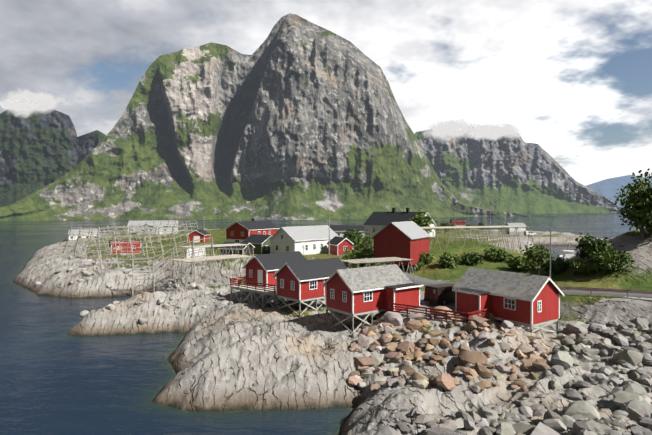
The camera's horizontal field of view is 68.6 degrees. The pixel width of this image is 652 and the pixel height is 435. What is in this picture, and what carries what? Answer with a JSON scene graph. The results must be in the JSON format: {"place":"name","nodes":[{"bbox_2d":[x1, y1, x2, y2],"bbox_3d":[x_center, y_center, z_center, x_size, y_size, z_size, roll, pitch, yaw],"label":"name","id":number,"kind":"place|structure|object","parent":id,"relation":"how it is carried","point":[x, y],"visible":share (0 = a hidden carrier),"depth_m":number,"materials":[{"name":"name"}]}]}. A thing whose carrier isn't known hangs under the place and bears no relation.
{"place":"outdoors","nodes":[
{"label":"outdoors","id":0,"kind":"place"},
{"bbox_2d":[0,100,36,111],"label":"cloud","id":1,"kind":"structure","parent":0,"point":[19,106],"depth_m":2413.23,"materials":[{"name":"white"}]},
{"bbox_2d":[0,88,73,117],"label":"cloud","id":2,"kind":"structure","parent":0,"point":[46,102],"depth_m":2461.81,"materials":[{"name":"white"}]},
{"bbox_2d":[0,110,105,206],"bbox_3d":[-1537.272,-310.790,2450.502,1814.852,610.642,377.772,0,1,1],"label":"mountain","id":3,"kind":"structure","parent":0,"point":[38,151],"depth_m":2513.64,"materials":[{"name":"green plant"}]},
{"bbox_2d":[0,13,529,220],"bbox_3d":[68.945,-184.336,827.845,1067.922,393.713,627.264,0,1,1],"label":"mountain","id":4,"kind":"structure","parent":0,"point":[294,117],"depth_m":804.78,"materials":[{"name":"grey stone"}]},
{"bbox_2d":[0,213,644,434],"bbox_3d":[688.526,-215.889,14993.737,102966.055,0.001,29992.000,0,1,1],"label":"sea water","id":5,"kind":"structure","parent":0,"point":[55,379],"depth_m":44.67,"materials":[{"name":"blue liquid"}]},
{"bbox_2d":[560,236,574,259],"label":"fishing boat","id":6,"kind":"object","parent":5,"relation":"on","point":[569,253],"visible":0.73,"depth_m":128.62,"materials":[{"name":"white"}]},
{"bbox_2d":[0,0,651,185],"label":"sky","id":7,"kind":"structure","parent":0,"point":[575,74],"materials":[{"name":"white"}]},
{"bbox_2d":[13,227,651,434],"bbox_3d":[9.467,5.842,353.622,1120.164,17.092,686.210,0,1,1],"label":"rocky shore","id":8,"kind":"structure","parent":0,"point":[236,355],"depth_m":44.44,"materials":[{"name":"grey stone"}]},
{"bbox_2d":[68,229,99,239],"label":"white house","id":9,"kind":"structure","parent":8,"relation":"on","point":[75,232],"depth_m":171.86,"materials":[{"name":"paint"}]},
{"bbox_2d":[63,224,147,254],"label":"fish rack","id":10,"kind":"object","parent":8,"relation":"on","point":[132,225],"visible":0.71,"depth_m":128.10,"materials":[{"name":"grey wood"}]},
{"bbox_2d":[73,226,164,259],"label":"fish rack","id":11,"kind":"object","parent":8,"relation":"on","point":[104,228],"visible":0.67,"depth_m":107.63,"materials":[{"name":"grey wood"}]},
{"bbox_2d":[108,239,141,254],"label":"red shed","id":12,"kind":"object","parent":8,"relation":"on","point":[135,244],"visible":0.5,"depth_m":120.36,"materials":[{"name":"paint"}]},
{"bbox_2d":[36,247,247,323],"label":"shore boulders","id":13,"kind":"object","parent":8,"relation":"on","point":[83,272],"visible":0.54,"depth_m":74.58,"materials":[{"name":"grey stone"}]},
{"bbox_2d":[95,222,190,272],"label":"fish rack","id":14,"kind":"object","parent":8,"relation":"on","point":[130,240],"visible":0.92,"depth_m":93.19,"materials":[{"name":"grey wood"}]},
{"bbox_2d":[136,223,161,234],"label":"house","id":15,"kind":"structure","parent":8,"relation":"on","point":[143,227],"depth_m":205.40,"materials":[{"name":"white wood"}]},
{"bbox_2d":[127,220,177,233],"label":"building","id":16,"kind":"structure","parent":8,"relation":"on","point":[142,222],"depth_m":214.11,"materials":[{"name":"grey paint"}]},
{"bbox_2d":[141,219,197,242],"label":"fish rack","id":17,"kind":"object","parent":8,"relation":"on","point":[153,222],"visible":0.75,"depth_m":161.32,"materials":[{"name":"grey wood"}]},
{"bbox_2d":[132,235,215,296],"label":"fish rack","id":18,"kind":"object","parent":8,"relation":"on","point":[192,253],"visible":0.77,"depth_m":79.91,"materials":[{"name":"grey wood"}]},
{"bbox_2d":[186,248,205,257],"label":"pale shed","id":19,"kind":"structure","parent":8,"relation":"on","point":[199,252],"depth_m":96.11,"materials":[{"name":"white paint"}]},
{"bbox_2d":[186,229,210,242],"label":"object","id":20,"kind":"structure","parent":8,"relation":"on","point":[197,234],"depth_m":148.63,"materials":[{"name":"paint"}]},
{"bbox_2d":[168,254,252,289],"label":"fish rack","id":21,"kind":"object","parent":8,"relation":"on","point":[204,259],"visible":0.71,"depth_m":74.71,"materials":[{"name":"brown wood"}]},
{"bbox_2d":[177,243,250,271],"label":"fish rack","id":22,"kind":"object","parent":8,"relation":"on","point":[222,245],"visible":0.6,"depth_m":90.56,"materials":[{"name":"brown wood"}]},
{"bbox_2d":[218,242,254,255],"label":"house","id":23,"kind":"structure","parent":8,"relation":"on","point":[247,252],"depth_m":98.25,"materials":[{"name":"paint"}]},
{"bbox_2d":[224,218,279,241],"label":"house","id":24,"kind":"structure","parent":8,"relation":"on","point":[240,231],"depth_m":125.93,"materials":[{"name":"paint"}]},
{"bbox_2d":[242,234,271,254],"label":"green house","id":25,"kind":"structure","parent":8,"relation":"on","point":[260,244],"depth_m":106.38,"materials":[{"name":"paint"}]},
{"bbox_2d":[230,251,306,307],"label":"cabin","id":26,"kind":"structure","parent":8,"relation":"on","point":[261,270],"depth_m":61.84,"materials":[{"name":"red paint"}]},
{"bbox_2d":[269,225,338,254],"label":"house","id":27,"kind":"structure","parent":8,"relation":"on","point":[305,240],"depth_m":103.68,"materials":[{"name":"paint"}]},
{"bbox_2d":[273,257,347,316],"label":"cabin","id":28,"kind":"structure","parent":8,"relation":"on","point":[301,282],"depth_m":54.02,"materials":[{"name":"red paint"}]},
{"bbox_2d":[326,218,332,254],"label":"utility pole","id":29,"kind":"object","parent":8,"relation":"on","point":[329,220],"visible":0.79,"depth_m":99.10,"materials":[{"name":"grey wood"}]},
{"bbox_2d":[326,236,353,254],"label":"cabin","id":30,"kind":"object","parent":8,"relation":"on","point":[339,245],"visible":0.71,"depth_m":103.12,"materials":[{"name":"paint"}]},
{"bbox_2d":[328,225,363,237],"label":"long grey house","id":31,"kind":"structure","parent":8,"relation":"on","point":[338,230],"depth_m":157.81,"materials":[{"name":"paint"}]},
{"bbox_2d":[342,228,362,248],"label":"tree","id":32,"kind":"object","parent":8,"relation":"on","point":[348,234],"visible":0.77,"depth_m":111.18,"materials":[{"name":"green plant"}]},
{"bbox_2d":[340,246,373,267],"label":"shrub","id":33,"kind":"object","parent":8,"relation":"on","point":[353,254],"visible":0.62,"depth_m":78.95,"materials":[{"name":"green plant"}]},
{"bbox_2d":[344,230,375,258],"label":"tree","id":34,"kind":"object","parent":8,"relation":"on","point":[365,242],"visible":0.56,"depth_m":88.10,"materials":[{"name":"green plant"}]},
{"bbox_2d":[322,264,423,333],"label":"cabin","id":35,"kind":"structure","parent":8,"relation":"on","point":[356,292],"depth_m":47.20,"materials":[{"name":"red paint"}]},
{"bbox_2d":[364,262,388,266],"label":"shrub","id":36,"kind":"object","parent":8,"relation":"on","point":[378,263],"visible":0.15,"depth_m":74.05,"materials":[{"name":"green plant"}]},
{"bbox_2d":[341,257,414,280],"bbox_3d":[6.771,8.102,64.673,10.390,4.820,5.000,0,1,-28],"label":"fish rack","id":37,"kind":"object","parent":8,"relation":"on","point":[385,260],"visible":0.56,"depth_m":64.60,"materials":[{"name":"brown wood"}]},
{"bbox_2d":[363,208,436,244],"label":"house","id":38,"kind":"structure","parent":8,"relation":"on","point":[376,222],"depth_m":114.95,"materials":[{"name":"paint"}]},
{"bbox_2d":[372,221,431,273],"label":"red barn","id":39,"kind":"structure","parent":8,"relation":"on","point":[407,239],"depth_m":75.36,"materials":[{"name":"red paint"},{"name":"wood"},{"name":"slate"}]},
{"bbox_2d":[400,259,423,272],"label":"shrub","id":40,"kind":"object","parent":8,"relation":"on","point":[419,264],"visible":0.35,"depth_m":76.07,"materials":[{"name":"green plant"}]},
{"bbox_2d":[409,208,432,233],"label":"tree","id":41,"kind":"object","parent":8,"relation":"on","point":[420,219],"visible":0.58,"depth_m":95.66,"materials":[{"name":"green plant"}]},
{"bbox_2d":[420,251,433,264],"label":"shrub","id":42,"kind":"object","parent":8,"relation":"on","point":[426,257],"visible":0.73,"depth_m":77.18,"materials":[{"name":"green plant"}]},
{"bbox_2d":[389,302,489,324],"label":"red fence slats","id":43,"kind":"object","parent":8,"relation":"on","point":[446,313],"visible":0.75,"depth_m":43.58,"materials":[{"name":"red paint"},{"name":"wood"}]},
{"bbox_2d":[440,221,449,232],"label":"bush","id":44,"kind":"object","parent":8,"relation":"on","point":[445,223],"visible":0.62,"depth_m":248.13,"materials":[{"name":"green plant"}]},
{"bbox_2d":[346,306,551,392],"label":"boulders","id":45,"kind":"object","parent":8,"relation":"on","point":[474,363],"visible":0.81,"depth_m":37.77,"materials":[{"name":"stone"}]},
{"bbox_2d":[436,252,462,268],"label":"shrub","id":46,"kind":"object","parent":8,"relation":"on","point":[449,260],"visible":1,"depth_m":73.58,"materials":[{"name":"green plant"}]},
{"bbox_2d":[449,218,465,228],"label":"house","id":47,"kind":"structure","parent":8,"relation":"on","point":[459,221],"depth_m":305.14,"materials":[{"name":"red paint"}]},
{"bbox_2d":[460,251,483,265],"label":"shrub","id":48,"kind":"object","parent":8,"relation":"on","point":[474,258],"visible":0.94,"depth_m":75.05,"materials":[{"name":"green plant"}]},
{"bbox_2d":[421,226,533,253],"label":"fish rack","id":49,"kind":"object","parent":8,"relation":"on","point":[463,227],"visible":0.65,"depth_m":88.39,"materials":[{"name":"grey wood"}]},
{"bbox_2d":[480,244,512,261],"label":"shrub","id":50,"kind":"object","parent":8,"relation":"on","point":[500,255],"visible":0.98,"depth_m":77.18,"materials":[{"name":"green plant"}]},
{"bbox_2d":[452,267,563,332],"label":"cabin","id":51,"kind":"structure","parent":8,"relation":"on","point":[531,301],"depth_m":43.29,"materials":[{"name":"red paint"}]},
{"bbox_2d":[373,316,651,434],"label":"boulders","id":52,"kind":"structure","parent":8,"relation":"on","point":[632,400],"depth_m":28.31,"materials":[{"name":"stone"}]},
{"bbox_2d":[505,223,526,234],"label":"house","id":53,"kind":"structure","parent":8,"relation":"on","point":[520,230],"depth_m":232.75,"materials":[{"name":"white paint"}]},
{"bbox_2d":[507,254,541,270],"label":"shrub","id":54,"kind":"object","parent":8,"relation":"on","point":[520,263],"visible":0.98,"depth_m":71.01,"materials":[{"name":"green plant"}]},
{"bbox_2d":[524,231,536,235],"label":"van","id":55,"kind":"object","parent":8,"relation":"on","point":[527,233],"depth_m":214.60,"materials":[{"name":"white paint"}]},
{"bbox_2d":[520,241,555,264],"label":"shrub","id":56,"kind":"object","parent":8,"relation":"on","point":[535,253],"visible":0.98,"depth_m":75.13,"materials":[{"name":"green plant"}]},
{"bbox_2d":[540,225,550,277],"bbox_3d":[24.550,4.770,53.282,1.660,7.860,0.496,0,1,-20],"label":"street lamp","id":57,"kind":"object","parent":8,"relation":"on","point":[550,247],"depth_m":53.62,"materials":[{"name":"metal"}]},
{"bbox_2d":[539,255,569,274],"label":"shrub","id":58,"kind":"object","parent":8,"relation":"on","point":[558,265],"visible":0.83,"depth_m":65.72,"materials":[{"name":"green plant"}]},
{"bbox_2d":[569,258,597,275],"bbox_3d":[33.507,6.671,62.234,3.203,2.742,3.614,0,1,-30],"label":"shrub","id":59,"kind":"object","parent":8,"relation":"on","point":[580,268],"visible":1,"depth_m":61.56,"materials":[{"name":"green plant"}]},
{"bbox_2d":[575,233,613,263],"bbox_3d":[35.343,4.191,62.939,4.876,4.501,4.591,1,1,39],"label":"bush","id":60,"kind":"object","parent":8,"relation":"on","point":[586,245],"visible":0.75,"depth_m":62.26,"materials":[{"name":"green plant"}]},
{"bbox_2d":[558,287,651,296],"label":"steel guard rail","id":61,"kind":"object","parent":8,"relation":"on","point":[607,290],"visible":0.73,"depth_m":48.02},
{"bbox_2d":[588,245,636,273],"bbox_3d":[35.751,5.461,59.774,4.620,4.043,5.635,-1,1,-44],"label":"shrub","id":62,"kind":"object","parent":8,"relation":"on","point":[610,260],"visible":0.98,"depth_m":59.09,"materials":[{"name":"green plant"}]},
{"bbox_2d":[613,168,651,234],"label":"tree","id":63,"kind":"object","parent":8,"relation":"on","point":[639,185],"visible":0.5,"depth_m":63.59,"materials":[{"name":"green plant"}]},
{"bbox_2d":[618,193,651,237],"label":"tree","id":64,"kind":"object","parent":8,"relation":"on","point":[637,218],"visible":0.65,"depth_m":62.25,"materials":[{"name":"green plant"}]},
{"bbox_2d":[636,190,651,222],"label":"tree","id":65,"kind":"object","parent":8,"relation":"on","point":[648,208],"visible":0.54,"depth_m":60.85,"materials":[{"name":"green plant"}]},
{"bbox_2d":[390,291,466,323],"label":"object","id":66,"kind":"structure","parent":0,"point":[449,305],"depth_m":49.28,"materials":[{"name":"red wood"}]},
{"bbox_2d":[424,283,454,305],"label":"shed","id":67,"kind":"structure","parent":66,"relation":"on","point":[443,294],"depth_m":49.89,"materials":[{"name":"paint"}]},
{"bbox_2d":[421,116,483,144],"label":"cloud","id":68,"kind":"structure","parent":0,"point":[448,130],"depth_m":2334.88,"materials":[{"name":"white"}]},
{"bbox_2d":[458,122,524,139],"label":"cloud","id":69,"kind":"structure","parent":0,"point":[493,131],"depth_m":2282.28,"materials":[{"name":"white"}]},
{"bbox_2d":[339,255,651,297],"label":"road asphalt","id":70,"kind":"structure","parent":0,"point":[422,281],"depth_m":51.69,"materials":[{"name":"grey asphalt"}]},
{"bbox_2d":[415,130,624,212],"bbox_3d":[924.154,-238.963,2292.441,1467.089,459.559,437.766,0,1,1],"label":"mountain","id":71,"kind":"structure","parent":0,"point":[511,175],"depth_m":2384.76,"materials":[{"name":"grey stone"}]},
{"bbox_2d":[586,175,651,208],"bbox_3d":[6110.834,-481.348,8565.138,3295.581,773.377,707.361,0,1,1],"label":"mountain","id":72,"kind":"structure","parent":0,"point":[608,188],"depth_m":8821.69,"materials":[{"name":"blue stone"}]}
]}

